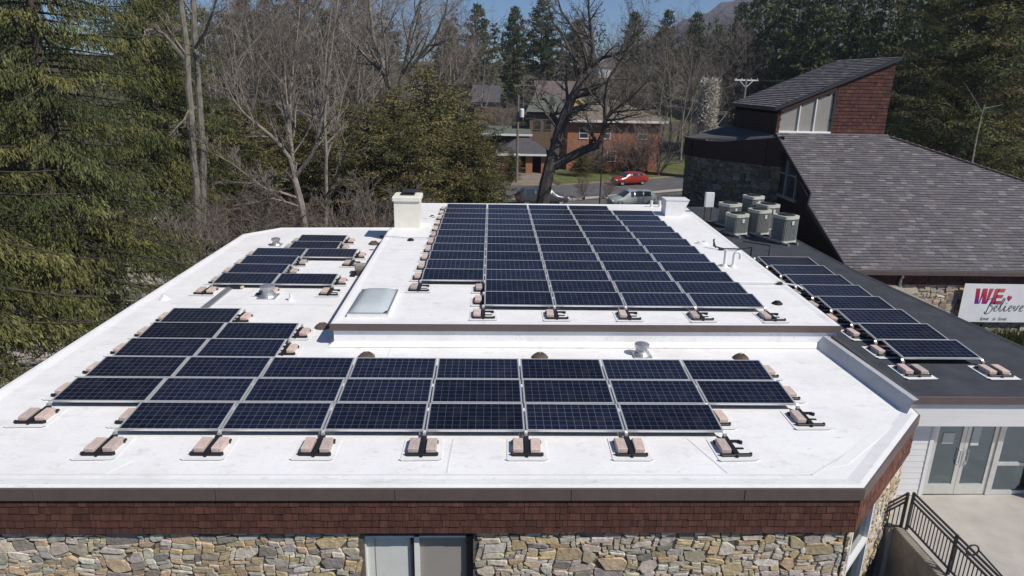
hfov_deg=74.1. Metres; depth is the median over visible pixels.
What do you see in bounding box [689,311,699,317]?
concrete block
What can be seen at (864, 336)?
ballast tray
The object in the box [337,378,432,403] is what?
solar panel
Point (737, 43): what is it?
bare tree
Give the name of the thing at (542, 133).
yellow house
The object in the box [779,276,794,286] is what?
ballast tray
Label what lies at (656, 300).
solar panel
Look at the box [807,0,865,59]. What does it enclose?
pine tree
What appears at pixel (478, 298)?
concrete block
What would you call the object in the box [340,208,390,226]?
bare shrub
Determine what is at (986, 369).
concrete block
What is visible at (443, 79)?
bare tree
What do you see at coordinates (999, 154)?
hemlock tree
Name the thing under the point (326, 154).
slender tree
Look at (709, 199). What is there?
electrical box
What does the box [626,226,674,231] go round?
solar panel
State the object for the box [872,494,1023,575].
terrace
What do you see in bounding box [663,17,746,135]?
bare tree
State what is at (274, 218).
bare shrub
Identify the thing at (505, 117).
leafless bush
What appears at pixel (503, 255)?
solar panel
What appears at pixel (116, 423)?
ballast tray
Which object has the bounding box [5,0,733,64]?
sky
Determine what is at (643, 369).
solar panel
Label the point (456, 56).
bare tree
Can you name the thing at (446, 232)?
solar panel
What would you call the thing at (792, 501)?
flat roofed building
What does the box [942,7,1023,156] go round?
pine tree
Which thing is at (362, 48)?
bare tree
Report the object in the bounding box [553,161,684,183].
front lawn
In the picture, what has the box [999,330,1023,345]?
grass clump
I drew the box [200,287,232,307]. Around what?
conduit strip
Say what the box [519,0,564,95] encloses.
pine tree
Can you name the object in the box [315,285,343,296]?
ballast tray
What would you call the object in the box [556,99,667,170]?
brick house
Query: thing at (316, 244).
solar panel
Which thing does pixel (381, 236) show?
conduit
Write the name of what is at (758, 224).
condenser unit
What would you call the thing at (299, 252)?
solar panel
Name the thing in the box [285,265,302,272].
ballast tray
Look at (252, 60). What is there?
bare tree
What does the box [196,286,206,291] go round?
concrete block
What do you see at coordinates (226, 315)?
solar panel
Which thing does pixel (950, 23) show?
pine tree
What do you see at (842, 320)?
ballast tray
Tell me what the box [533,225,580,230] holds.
solar panel
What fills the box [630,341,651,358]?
roof vent
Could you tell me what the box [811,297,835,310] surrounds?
ballast tray
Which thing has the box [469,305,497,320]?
ballast tray
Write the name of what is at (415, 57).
bare tree
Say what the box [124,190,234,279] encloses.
bare shrub
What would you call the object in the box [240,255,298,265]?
solar panel
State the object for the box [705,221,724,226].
gas pipe
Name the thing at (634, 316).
ballast tray
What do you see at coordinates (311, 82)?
bare tree
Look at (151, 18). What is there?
pine tree
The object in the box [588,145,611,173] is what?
evergreen bush
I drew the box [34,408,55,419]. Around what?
concrete block
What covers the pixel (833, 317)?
concrete block
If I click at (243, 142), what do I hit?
hemlock tree
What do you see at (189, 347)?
solar panel
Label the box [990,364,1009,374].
concrete block
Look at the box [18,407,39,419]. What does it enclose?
concrete block
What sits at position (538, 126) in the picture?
window
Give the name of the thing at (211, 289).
concrete block
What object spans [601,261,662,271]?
solar panel
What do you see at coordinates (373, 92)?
bare tree
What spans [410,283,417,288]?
concrete block
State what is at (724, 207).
condenser unit
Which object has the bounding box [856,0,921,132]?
pine tree
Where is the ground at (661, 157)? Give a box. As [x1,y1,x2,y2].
[1,55,972,494]
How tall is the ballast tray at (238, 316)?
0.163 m
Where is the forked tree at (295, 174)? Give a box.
[194,0,361,227]
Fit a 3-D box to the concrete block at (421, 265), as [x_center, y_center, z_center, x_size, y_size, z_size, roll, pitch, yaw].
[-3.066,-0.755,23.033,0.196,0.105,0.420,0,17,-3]
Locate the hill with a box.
[604,0,988,66]
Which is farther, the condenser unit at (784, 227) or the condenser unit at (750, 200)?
the condenser unit at (750, 200)
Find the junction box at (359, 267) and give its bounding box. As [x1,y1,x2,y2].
[350,263,366,276]
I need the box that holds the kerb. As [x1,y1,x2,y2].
[76,189,681,199]
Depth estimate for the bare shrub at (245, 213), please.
41.42 m
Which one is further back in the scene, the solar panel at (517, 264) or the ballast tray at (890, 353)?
the solar panel at (517, 264)
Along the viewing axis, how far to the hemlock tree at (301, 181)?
54.91 m
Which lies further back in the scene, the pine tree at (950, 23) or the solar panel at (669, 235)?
the pine tree at (950, 23)
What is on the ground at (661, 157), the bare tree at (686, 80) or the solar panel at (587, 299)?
the bare tree at (686, 80)
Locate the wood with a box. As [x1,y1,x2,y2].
[7,7,918,92]
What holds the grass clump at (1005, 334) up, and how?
on the planting bed
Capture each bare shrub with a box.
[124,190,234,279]
[155,190,256,257]
[179,182,293,254]
[208,186,288,238]
[225,176,331,239]
[233,185,322,231]
[280,180,380,227]
[337,163,438,226]
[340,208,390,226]
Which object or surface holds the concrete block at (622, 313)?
on the ballast tray at (634, 316)
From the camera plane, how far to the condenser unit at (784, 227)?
28.68 m
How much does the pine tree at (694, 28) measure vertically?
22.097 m
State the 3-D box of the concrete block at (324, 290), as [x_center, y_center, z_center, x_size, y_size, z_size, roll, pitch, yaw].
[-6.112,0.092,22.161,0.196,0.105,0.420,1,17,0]
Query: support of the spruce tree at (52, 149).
on the ground at (661, 157)
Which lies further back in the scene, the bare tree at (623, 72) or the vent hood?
the bare tree at (623, 72)
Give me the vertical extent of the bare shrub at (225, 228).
5.704 m
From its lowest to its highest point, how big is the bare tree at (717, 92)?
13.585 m
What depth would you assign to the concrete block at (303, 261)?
25.41 m
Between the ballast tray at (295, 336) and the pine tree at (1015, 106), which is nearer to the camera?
the ballast tray at (295, 336)
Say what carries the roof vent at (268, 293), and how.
on the flat roofed building
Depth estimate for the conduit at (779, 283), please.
21.85 m
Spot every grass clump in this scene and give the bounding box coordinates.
[986,320,1023,345]
[996,326,1023,345]
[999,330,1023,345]
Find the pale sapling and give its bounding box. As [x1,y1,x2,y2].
[964,83,1002,162]
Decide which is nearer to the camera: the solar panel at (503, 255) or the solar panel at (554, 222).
the solar panel at (503, 255)
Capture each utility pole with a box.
[513,84,533,121]
[514,95,523,181]
[734,78,757,97]
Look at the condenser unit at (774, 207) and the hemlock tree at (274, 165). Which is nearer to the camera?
the condenser unit at (774, 207)
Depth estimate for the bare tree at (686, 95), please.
101.02 m
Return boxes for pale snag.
[692,70,721,133]
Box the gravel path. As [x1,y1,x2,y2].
[0,211,229,386]
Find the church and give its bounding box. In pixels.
[682,57,1023,334]
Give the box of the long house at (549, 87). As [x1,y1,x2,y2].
[532,80,584,101]
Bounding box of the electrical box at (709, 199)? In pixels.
[703,192,714,219]
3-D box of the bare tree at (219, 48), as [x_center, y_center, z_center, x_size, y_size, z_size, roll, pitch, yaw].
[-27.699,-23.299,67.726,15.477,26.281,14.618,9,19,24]
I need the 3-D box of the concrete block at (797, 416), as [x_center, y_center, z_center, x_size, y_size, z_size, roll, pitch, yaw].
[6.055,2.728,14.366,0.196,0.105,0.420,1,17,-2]
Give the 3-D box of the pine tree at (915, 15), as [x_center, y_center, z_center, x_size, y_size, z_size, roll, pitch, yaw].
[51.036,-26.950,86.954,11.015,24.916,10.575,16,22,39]
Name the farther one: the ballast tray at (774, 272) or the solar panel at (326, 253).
the solar panel at (326, 253)
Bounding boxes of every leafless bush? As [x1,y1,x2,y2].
[480,97,526,125]
[493,99,528,127]
[564,132,612,173]
[574,176,594,198]
[596,175,617,197]
[597,133,637,173]
[603,122,665,170]
[622,109,695,174]
[628,133,661,172]
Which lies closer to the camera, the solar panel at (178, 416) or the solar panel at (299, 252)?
the solar panel at (178, 416)
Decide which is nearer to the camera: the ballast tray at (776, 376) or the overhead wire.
the ballast tray at (776, 376)
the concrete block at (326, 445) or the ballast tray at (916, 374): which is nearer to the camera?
the concrete block at (326, 445)
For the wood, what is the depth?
203.23 m
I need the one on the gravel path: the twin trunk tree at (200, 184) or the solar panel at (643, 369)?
the twin trunk tree at (200, 184)
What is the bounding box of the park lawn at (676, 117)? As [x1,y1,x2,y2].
[655,115,730,142]
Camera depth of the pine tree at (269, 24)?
108.35 m
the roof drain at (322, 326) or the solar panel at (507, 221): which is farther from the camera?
the solar panel at (507, 221)
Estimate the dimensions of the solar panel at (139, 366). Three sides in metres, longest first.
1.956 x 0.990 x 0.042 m
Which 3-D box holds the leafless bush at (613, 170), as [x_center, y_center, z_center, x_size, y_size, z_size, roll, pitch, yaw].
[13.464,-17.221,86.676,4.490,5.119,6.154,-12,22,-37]
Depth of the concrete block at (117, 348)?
17.14 m
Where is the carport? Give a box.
[497,138,546,173]
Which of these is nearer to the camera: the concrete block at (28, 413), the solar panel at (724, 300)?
the concrete block at (28, 413)
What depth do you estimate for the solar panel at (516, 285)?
20.55 m
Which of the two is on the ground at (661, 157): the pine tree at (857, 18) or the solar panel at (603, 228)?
the pine tree at (857, 18)
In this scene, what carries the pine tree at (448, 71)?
on the ground at (661, 157)
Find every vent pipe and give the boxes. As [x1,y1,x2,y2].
[158,294,170,300]
[287,293,294,301]
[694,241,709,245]
[720,249,727,267]
[729,251,741,267]
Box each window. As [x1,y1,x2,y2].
[364,524,472,575]
[534,120,540,129]
[544,120,551,130]
[579,128,587,138]
[776,155,797,202]
[844,504,874,575]
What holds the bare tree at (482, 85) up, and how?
on the ground at (661, 157)
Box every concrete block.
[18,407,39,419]
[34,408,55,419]
[54,382,70,393]
[84,437,106,451]
[86,361,99,370]
[102,436,123,451]
[113,343,124,351]
[119,408,134,420]
[137,326,148,333]
[158,312,167,318]
[193,437,212,451]
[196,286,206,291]
[206,287,216,292]
[211,437,229,451]
[240,313,251,319]
[286,344,297,352]
[290,268,297,272]
[299,259,306,263]
[299,327,309,335]
[300,437,316,451]
[319,437,333,451]
[320,287,329,293]
[338,277,346,282]
[408,438,420,452]
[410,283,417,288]
[414,272,420,277]
[418,263,424,267]
[421,254,427,258]
[426,438,437,451]
[473,309,480,315]
[475,295,481,301]
[476,284,481,289]
[513,438,522,452]
[530,438,540,452]
[546,309,553,316]
[614,438,627,452]
[618,310,626,317]
[631,438,644,452]
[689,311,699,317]
[713,410,728,422]
[715,438,731,452]
[759,311,770,318]
[763,365,775,374]
[783,386,796,396]
[789,410,806,422]
[826,314,837,320]
[846,328,859,335]
[870,345,885,353]
[896,364,913,373]
[910,364,928,373]
[977,364,996,374]
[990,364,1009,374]
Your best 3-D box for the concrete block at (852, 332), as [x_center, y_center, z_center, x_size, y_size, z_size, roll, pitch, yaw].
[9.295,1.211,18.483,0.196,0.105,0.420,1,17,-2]
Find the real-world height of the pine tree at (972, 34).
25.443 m
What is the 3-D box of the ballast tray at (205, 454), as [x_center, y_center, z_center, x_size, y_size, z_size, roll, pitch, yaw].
[-5.689,2.961,12.825,0.810,0.163,0.913,1,17,-1]
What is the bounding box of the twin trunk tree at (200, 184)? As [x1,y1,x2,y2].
[131,0,238,261]
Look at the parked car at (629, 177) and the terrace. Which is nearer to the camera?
the terrace
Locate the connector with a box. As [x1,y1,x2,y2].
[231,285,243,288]
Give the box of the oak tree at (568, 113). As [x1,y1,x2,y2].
[518,0,684,203]
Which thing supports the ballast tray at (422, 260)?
on the flat roofed building
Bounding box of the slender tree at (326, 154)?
[285,0,409,227]
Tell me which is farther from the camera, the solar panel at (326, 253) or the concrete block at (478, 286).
the solar panel at (326, 253)
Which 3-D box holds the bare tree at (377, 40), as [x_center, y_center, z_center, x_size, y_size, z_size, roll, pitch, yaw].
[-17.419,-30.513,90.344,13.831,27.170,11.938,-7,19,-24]
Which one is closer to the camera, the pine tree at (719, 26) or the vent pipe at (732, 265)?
the vent pipe at (732, 265)
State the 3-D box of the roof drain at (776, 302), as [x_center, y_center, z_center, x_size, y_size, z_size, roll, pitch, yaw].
[7.825,0.424,19.977,0.319,0.103,0.319,1,17,-2]
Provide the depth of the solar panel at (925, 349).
16.96 m
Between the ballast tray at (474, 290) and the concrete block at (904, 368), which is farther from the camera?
the ballast tray at (474, 290)
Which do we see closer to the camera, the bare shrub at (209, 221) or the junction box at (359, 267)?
the junction box at (359, 267)
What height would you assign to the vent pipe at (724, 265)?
0.620 m
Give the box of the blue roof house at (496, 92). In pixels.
[472,85,499,129]
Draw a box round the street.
[28,177,682,197]
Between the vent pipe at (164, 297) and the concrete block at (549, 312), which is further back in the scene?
the vent pipe at (164, 297)
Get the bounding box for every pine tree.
[108,0,208,198]
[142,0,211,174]
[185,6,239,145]
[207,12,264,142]
[216,0,272,126]
[243,0,306,106]
[261,0,329,122]
[289,0,351,109]
[315,0,378,122]
[345,0,392,124]
[425,19,468,114]
[457,3,501,102]
[498,5,532,106]
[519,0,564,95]
[556,19,597,98]
[615,11,650,105]
[642,9,683,106]
[676,10,710,102]
[697,24,730,99]
[708,1,757,118]
[719,0,781,125]
[743,0,799,86]
[747,0,824,89]
[768,0,851,83]
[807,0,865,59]
[816,0,883,65]
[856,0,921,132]
[872,0,944,129]
[886,0,957,135]
[926,0,974,94]
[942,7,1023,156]
[949,2,1013,111]
[999,26,1023,168]
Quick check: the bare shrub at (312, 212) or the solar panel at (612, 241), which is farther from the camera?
the bare shrub at (312, 212)
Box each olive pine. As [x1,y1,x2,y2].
[886,0,1023,176]
[891,0,1023,157]
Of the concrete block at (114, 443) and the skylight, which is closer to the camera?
the concrete block at (114, 443)
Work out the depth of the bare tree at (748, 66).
129.76 m
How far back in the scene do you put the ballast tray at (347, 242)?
28.79 m
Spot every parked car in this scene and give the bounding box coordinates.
[514,186,569,203]
[605,189,657,204]
[609,171,648,185]
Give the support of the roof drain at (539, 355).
on the flat roofed building
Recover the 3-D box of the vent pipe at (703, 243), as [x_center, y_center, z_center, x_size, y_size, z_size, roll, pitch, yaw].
[7.660,-1.830,27.297,0.624,0.100,0.608,1,17,-2]
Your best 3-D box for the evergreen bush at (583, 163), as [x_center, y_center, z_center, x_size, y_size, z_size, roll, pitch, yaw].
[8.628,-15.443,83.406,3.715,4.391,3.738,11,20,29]
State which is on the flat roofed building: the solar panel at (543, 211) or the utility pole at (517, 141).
the solar panel at (543, 211)
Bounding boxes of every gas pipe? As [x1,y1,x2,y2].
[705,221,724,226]
[713,239,751,255]
[743,241,769,255]
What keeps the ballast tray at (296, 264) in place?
on the flat roofed building
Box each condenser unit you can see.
[715,201,741,227]
[721,211,749,237]
[741,194,764,212]
[747,207,771,237]
[756,202,779,233]
[767,212,799,245]
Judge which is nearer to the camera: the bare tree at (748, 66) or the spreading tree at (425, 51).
the spreading tree at (425, 51)
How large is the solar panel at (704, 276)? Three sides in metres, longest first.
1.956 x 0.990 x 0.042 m
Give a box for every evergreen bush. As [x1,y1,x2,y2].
[499,149,526,180]
[569,145,596,177]
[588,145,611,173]
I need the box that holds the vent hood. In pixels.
[661,197,689,216]
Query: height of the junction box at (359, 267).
0.360 m
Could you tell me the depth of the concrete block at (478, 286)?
20.64 m
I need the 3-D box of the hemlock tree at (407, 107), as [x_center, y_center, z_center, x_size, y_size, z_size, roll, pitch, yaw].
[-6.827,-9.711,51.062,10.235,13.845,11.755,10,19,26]
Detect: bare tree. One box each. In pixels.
[90,0,240,214]
[138,0,322,186]
[151,0,317,186]
[163,0,292,127]
[164,0,316,195]
[176,1,350,160]
[180,0,273,170]
[198,0,310,144]
[203,0,339,221]
[209,0,326,140]
[215,0,357,206]
[236,0,425,134]
[237,0,443,218]
[266,0,415,170]
[278,0,420,123]
[283,0,372,128]
[307,0,395,114]
[312,0,420,124]
[312,0,420,128]
[338,1,430,102]
[339,0,480,125]
[340,0,431,101]
[368,1,503,127]
[401,0,487,106]
[413,0,489,116]
[415,0,498,126]
[416,1,507,128]
[427,0,515,135]
[443,2,507,145]
[517,62,539,105]
[540,23,580,100]
[555,55,605,101]
[561,44,602,101]
[570,17,618,101]
[585,28,619,95]
[594,17,664,112]
[595,25,655,107]
[603,10,633,93]
[609,26,668,112]
[616,7,696,117]
[617,5,657,82]
[626,6,692,141]
[629,13,687,103]
[640,0,676,76]
[648,0,720,159]
[651,36,705,147]
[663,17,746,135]
[667,0,709,90]
[669,0,728,75]
[671,9,735,112]
[675,21,738,150]
[676,13,782,125]
[686,72,737,127]
[693,6,782,118]
[694,5,760,111]
[712,24,780,125]
[724,5,776,125]
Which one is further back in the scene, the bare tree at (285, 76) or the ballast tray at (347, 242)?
the bare tree at (285, 76)
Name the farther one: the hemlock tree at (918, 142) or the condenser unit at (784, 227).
the hemlock tree at (918, 142)
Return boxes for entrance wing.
[687,207,1023,495]
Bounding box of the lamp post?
[599,140,603,203]
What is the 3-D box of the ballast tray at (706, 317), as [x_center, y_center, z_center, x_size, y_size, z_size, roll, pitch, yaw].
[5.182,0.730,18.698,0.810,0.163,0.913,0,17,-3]
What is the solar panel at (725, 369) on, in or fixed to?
on the ballast tray at (798, 399)
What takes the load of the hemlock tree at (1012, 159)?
on the ground at (661, 157)
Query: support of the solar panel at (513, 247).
on the flat roofed building
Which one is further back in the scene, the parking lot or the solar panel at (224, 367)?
the parking lot
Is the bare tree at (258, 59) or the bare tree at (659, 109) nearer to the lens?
the bare tree at (258, 59)
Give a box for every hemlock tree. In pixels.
[173,99,302,229]
[208,104,304,218]
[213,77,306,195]
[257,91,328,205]
[269,111,348,217]
[290,100,373,227]
[303,102,435,226]
[347,87,439,208]
[350,113,461,226]
[364,64,492,220]
[406,84,520,202]
[428,122,517,203]
[465,156,520,203]
[884,102,931,146]
[894,119,950,153]
[983,136,1023,178]
[984,134,1013,174]
[1005,154,1023,178]
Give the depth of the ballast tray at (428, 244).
26.22 m
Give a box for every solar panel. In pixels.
[50,377,165,402]
[83,356,188,378]
[112,338,208,356]
[117,402,236,430]
[137,322,225,338]
[147,377,255,402]
[159,308,241,322]
[173,356,272,378]
[195,338,286,357]
[212,273,279,284]
[215,322,298,340]
[221,402,332,430]
[226,263,289,273]
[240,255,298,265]
[242,378,344,402]
[251,248,307,257]
[261,357,354,379]
[273,273,338,285]
[288,241,341,248]
[297,234,347,242]
[302,248,357,257]
[324,402,427,431]
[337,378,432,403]
[349,357,436,379]
[421,268,483,280]
[425,259,484,268]
[426,403,524,431]
[428,251,484,259]
[431,243,484,250]
[431,379,521,402]
[434,236,485,242]
[435,358,519,378]
[437,229,485,235]
[439,223,485,229]
[441,218,485,223]
[443,213,486,217]
[445,208,486,212]
[447,204,486,208]
[484,291,553,306]
[485,260,543,269]
[485,269,546,279]
[485,279,549,291]
[486,236,536,243]
[486,243,539,251]
[486,251,541,259]
[487,209,528,213]
[487,213,530,218]
[487,218,531,224]
[487,224,533,229]
[487,230,534,236]
[488,204,527,208]
[520,358,605,379]
[522,379,614,403]
[524,403,624,431]
[528,205,568,209]
[529,209,570,215]
[530,214,573,220]
[532,219,577,226]
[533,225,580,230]
[535,231,584,238]
[537,237,588,245]
[539,244,592,252]
[541,252,598,261]
[544,260,603,270]
[546,270,609,281]
[549,280,616,293]
[553,292,624,306]
[568,205,608,211]
[570,210,613,214]
[573,214,617,221]
[576,220,622,226]
[580,225,628,231]
[583,231,633,239]
[587,238,639,246]
[591,245,646,252]
[596,252,654,261]
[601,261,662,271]
[601,359,689,380]
[607,270,671,281]
[609,380,705,403]
[612,210,655,215]
[613,281,682,292]
[616,215,661,220]
[618,404,723,432]
[620,292,694,307]
[621,220,667,225]
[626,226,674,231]
[631,232,682,238]
[637,238,691,245]
[644,245,700,253]
[651,253,710,261]
[658,262,722,271]
[667,271,734,281]
[676,281,747,293]
[681,360,774,381]
[687,293,763,308]
[695,380,795,404]
[758,256,817,266]
[770,265,834,275]
[784,274,852,284]
[799,284,871,296]
[817,296,894,309]
[836,309,919,323]
[857,323,948,340]
[882,339,981,359]
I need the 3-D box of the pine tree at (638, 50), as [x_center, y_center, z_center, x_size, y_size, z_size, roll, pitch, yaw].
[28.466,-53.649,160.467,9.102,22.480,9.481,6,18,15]
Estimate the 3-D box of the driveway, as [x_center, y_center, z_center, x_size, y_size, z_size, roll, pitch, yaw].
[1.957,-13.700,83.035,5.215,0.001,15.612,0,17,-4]
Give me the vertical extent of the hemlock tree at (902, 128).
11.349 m
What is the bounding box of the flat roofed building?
[0,189,919,575]
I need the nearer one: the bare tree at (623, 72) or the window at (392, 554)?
the window at (392, 554)
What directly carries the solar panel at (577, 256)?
on the flat roofed building
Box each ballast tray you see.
[4,401,67,427]
[42,392,56,399]
[70,429,134,459]
[75,370,88,376]
[103,350,114,355]
[106,401,146,427]
[181,429,238,459]
[189,283,222,295]
[232,309,257,321]
[253,289,282,295]
[277,339,303,356]
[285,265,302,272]
[289,257,310,266]
[290,430,341,459]
[291,323,315,339]
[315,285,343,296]
[333,275,350,285]
[340,257,362,266]
[341,236,356,243]
[346,250,368,258]
[400,430,442,460]
[406,280,431,292]
[410,273,422,280]
[414,264,425,270]
[418,253,429,261]
[425,239,434,245]
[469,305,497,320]
[471,280,484,292]
[471,292,484,305]
[507,430,548,460]
[541,305,571,320]
[607,431,653,460]
[613,306,643,321]
[682,307,718,321]
[706,403,736,428]
[706,431,759,460]
[753,307,789,322]
[766,266,784,276]
[771,370,784,379]
[775,380,805,402]
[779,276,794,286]
[780,404,832,429]
[794,286,816,297]
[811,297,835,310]
[830,310,856,324]
[841,324,874,340]
[861,340,901,358]
[887,359,938,378]
[968,359,1020,379]
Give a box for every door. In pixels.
[923,426,968,493]
[953,426,1000,493]
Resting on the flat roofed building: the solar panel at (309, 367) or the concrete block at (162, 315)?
the solar panel at (309, 367)
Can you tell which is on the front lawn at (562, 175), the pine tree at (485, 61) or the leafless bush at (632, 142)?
the leafless bush at (632, 142)
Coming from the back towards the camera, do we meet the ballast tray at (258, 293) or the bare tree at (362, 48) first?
the bare tree at (362, 48)
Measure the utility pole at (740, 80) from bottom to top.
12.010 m
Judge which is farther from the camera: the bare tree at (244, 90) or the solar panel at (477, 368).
the bare tree at (244, 90)
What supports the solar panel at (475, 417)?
on the ballast tray at (422, 454)
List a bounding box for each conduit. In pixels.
[379,235,434,237]
[735,281,803,289]
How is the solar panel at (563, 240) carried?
on the flat roofed building
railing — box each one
[882,492,909,527]
[904,492,1002,575]
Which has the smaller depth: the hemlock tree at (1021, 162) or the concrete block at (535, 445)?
the concrete block at (535, 445)
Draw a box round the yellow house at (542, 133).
[523,96,584,156]
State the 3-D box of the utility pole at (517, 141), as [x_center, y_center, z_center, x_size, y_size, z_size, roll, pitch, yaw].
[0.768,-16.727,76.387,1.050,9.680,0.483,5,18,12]
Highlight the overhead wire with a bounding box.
[519,83,745,102]
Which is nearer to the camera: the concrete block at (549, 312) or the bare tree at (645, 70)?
the concrete block at (549, 312)
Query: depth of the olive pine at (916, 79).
55.62 m
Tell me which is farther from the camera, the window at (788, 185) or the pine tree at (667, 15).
the pine tree at (667, 15)
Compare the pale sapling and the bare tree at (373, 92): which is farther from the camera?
the bare tree at (373, 92)
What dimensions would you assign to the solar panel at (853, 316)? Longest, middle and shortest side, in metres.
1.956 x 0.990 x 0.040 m
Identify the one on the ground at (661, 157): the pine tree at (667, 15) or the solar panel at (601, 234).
the pine tree at (667, 15)
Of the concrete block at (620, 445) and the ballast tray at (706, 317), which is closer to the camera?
the concrete block at (620, 445)
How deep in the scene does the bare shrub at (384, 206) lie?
42.22 m
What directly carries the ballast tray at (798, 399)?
on the flat roofed building
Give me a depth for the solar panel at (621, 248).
25.28 m
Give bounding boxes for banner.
[958,283,1023,321]
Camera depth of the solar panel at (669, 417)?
13.91 m
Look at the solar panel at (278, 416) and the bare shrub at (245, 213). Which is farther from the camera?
the bare shrub at (245, 213)
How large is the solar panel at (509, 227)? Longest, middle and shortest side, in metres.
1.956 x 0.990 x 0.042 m
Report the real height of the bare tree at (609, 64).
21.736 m
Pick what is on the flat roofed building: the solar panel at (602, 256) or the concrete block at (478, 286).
the solar panel at (602, 256)
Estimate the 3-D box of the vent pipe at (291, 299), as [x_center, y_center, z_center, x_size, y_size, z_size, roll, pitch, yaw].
[-6.966,0.280,21.341,0.260,0.240,0.253,1,17,-2]
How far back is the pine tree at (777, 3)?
140.29 m
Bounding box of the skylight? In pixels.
[346,288,399,317]
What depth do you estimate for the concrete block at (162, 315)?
19.46 m
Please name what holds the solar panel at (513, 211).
on the flat roofed building
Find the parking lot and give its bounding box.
[109,192,681,236]
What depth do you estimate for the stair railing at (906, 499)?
14.60 m
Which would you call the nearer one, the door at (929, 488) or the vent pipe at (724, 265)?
the door at (929, 488)
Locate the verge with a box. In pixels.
[557,175,682,185]
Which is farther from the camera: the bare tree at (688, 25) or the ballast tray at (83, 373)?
the bare tree at (688, 25)
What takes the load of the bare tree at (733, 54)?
on the ground at (661, 157)
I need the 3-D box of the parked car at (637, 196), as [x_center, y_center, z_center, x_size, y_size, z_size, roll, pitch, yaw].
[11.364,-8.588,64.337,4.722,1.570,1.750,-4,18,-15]
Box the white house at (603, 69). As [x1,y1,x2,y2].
[596,62,614,77]
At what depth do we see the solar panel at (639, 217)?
31.13 m
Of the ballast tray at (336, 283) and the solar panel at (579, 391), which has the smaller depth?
the solar panel at (579, 391)
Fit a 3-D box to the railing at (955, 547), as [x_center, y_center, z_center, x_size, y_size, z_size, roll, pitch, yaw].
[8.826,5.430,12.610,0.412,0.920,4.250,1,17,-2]
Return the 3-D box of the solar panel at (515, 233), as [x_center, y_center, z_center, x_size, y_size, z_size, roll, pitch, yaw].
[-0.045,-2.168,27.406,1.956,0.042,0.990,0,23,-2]
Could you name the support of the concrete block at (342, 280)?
on the ballast tray at (336, 283)
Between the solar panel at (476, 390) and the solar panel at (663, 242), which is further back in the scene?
the solar panel at (663, 242)
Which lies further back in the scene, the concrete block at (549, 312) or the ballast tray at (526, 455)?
the concrete block at (549, 312)
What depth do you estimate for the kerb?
68.71 m
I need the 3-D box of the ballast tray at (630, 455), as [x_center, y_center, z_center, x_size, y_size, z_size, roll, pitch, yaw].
[2.266,3.038,13.082,0.810,0.163,0.913,1,17,-1]
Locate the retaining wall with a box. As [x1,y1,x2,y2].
[884,527,946,575]
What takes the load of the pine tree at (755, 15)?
on the ground at (661, 157)
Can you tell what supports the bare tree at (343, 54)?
on the ground at (661, 157)
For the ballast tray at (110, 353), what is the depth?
17.00 m
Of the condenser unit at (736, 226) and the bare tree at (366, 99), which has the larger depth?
the bare tree at (366, 99)
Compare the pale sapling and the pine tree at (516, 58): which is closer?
the pale sapling
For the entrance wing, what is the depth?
16.49 m
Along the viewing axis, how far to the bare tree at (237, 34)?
70.71 m
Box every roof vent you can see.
[256,284,279,299]
[269,237,282,246]
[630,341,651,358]
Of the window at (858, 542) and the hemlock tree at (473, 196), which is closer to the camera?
the window at (858, 542)
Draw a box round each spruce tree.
[0,0,172,310]
[0,0,217,361]
[0,20,120,387]
[56,0,262,269]
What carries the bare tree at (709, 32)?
on the ground at (661, 157)
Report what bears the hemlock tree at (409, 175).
on the ground at (661, 157)
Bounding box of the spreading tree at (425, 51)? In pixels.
[308,0,476,208]
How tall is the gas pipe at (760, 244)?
0.602 m
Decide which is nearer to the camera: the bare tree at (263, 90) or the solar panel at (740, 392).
the solar panel at (740, 392)
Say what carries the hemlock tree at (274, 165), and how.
on the ground at (661, 157)
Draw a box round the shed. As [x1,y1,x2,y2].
[481,126,531,159]
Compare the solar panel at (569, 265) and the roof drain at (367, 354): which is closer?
the roof drain at (367, 354)
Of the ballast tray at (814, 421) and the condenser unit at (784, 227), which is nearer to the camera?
the ballast tray at (814, 421)
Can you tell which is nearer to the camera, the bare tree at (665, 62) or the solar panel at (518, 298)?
the solar panel at (518, 298)
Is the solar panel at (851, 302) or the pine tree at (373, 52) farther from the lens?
the pine tree at (373, 52)
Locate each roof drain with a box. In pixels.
[315,322,329,329]
[358,351,374,357]
[368,241,378,244]
[532,351,547,358]
[733,353,748,359]
[772,300,782,305]
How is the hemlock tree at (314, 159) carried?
on the ground at (661, 157)
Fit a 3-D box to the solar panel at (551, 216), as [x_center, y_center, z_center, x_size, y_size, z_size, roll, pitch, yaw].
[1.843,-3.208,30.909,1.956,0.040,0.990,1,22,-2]
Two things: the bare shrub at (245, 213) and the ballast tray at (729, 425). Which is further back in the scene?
the bare shrub at (245, 213)
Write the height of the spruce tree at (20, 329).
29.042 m
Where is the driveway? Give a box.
[510,168,556,185]

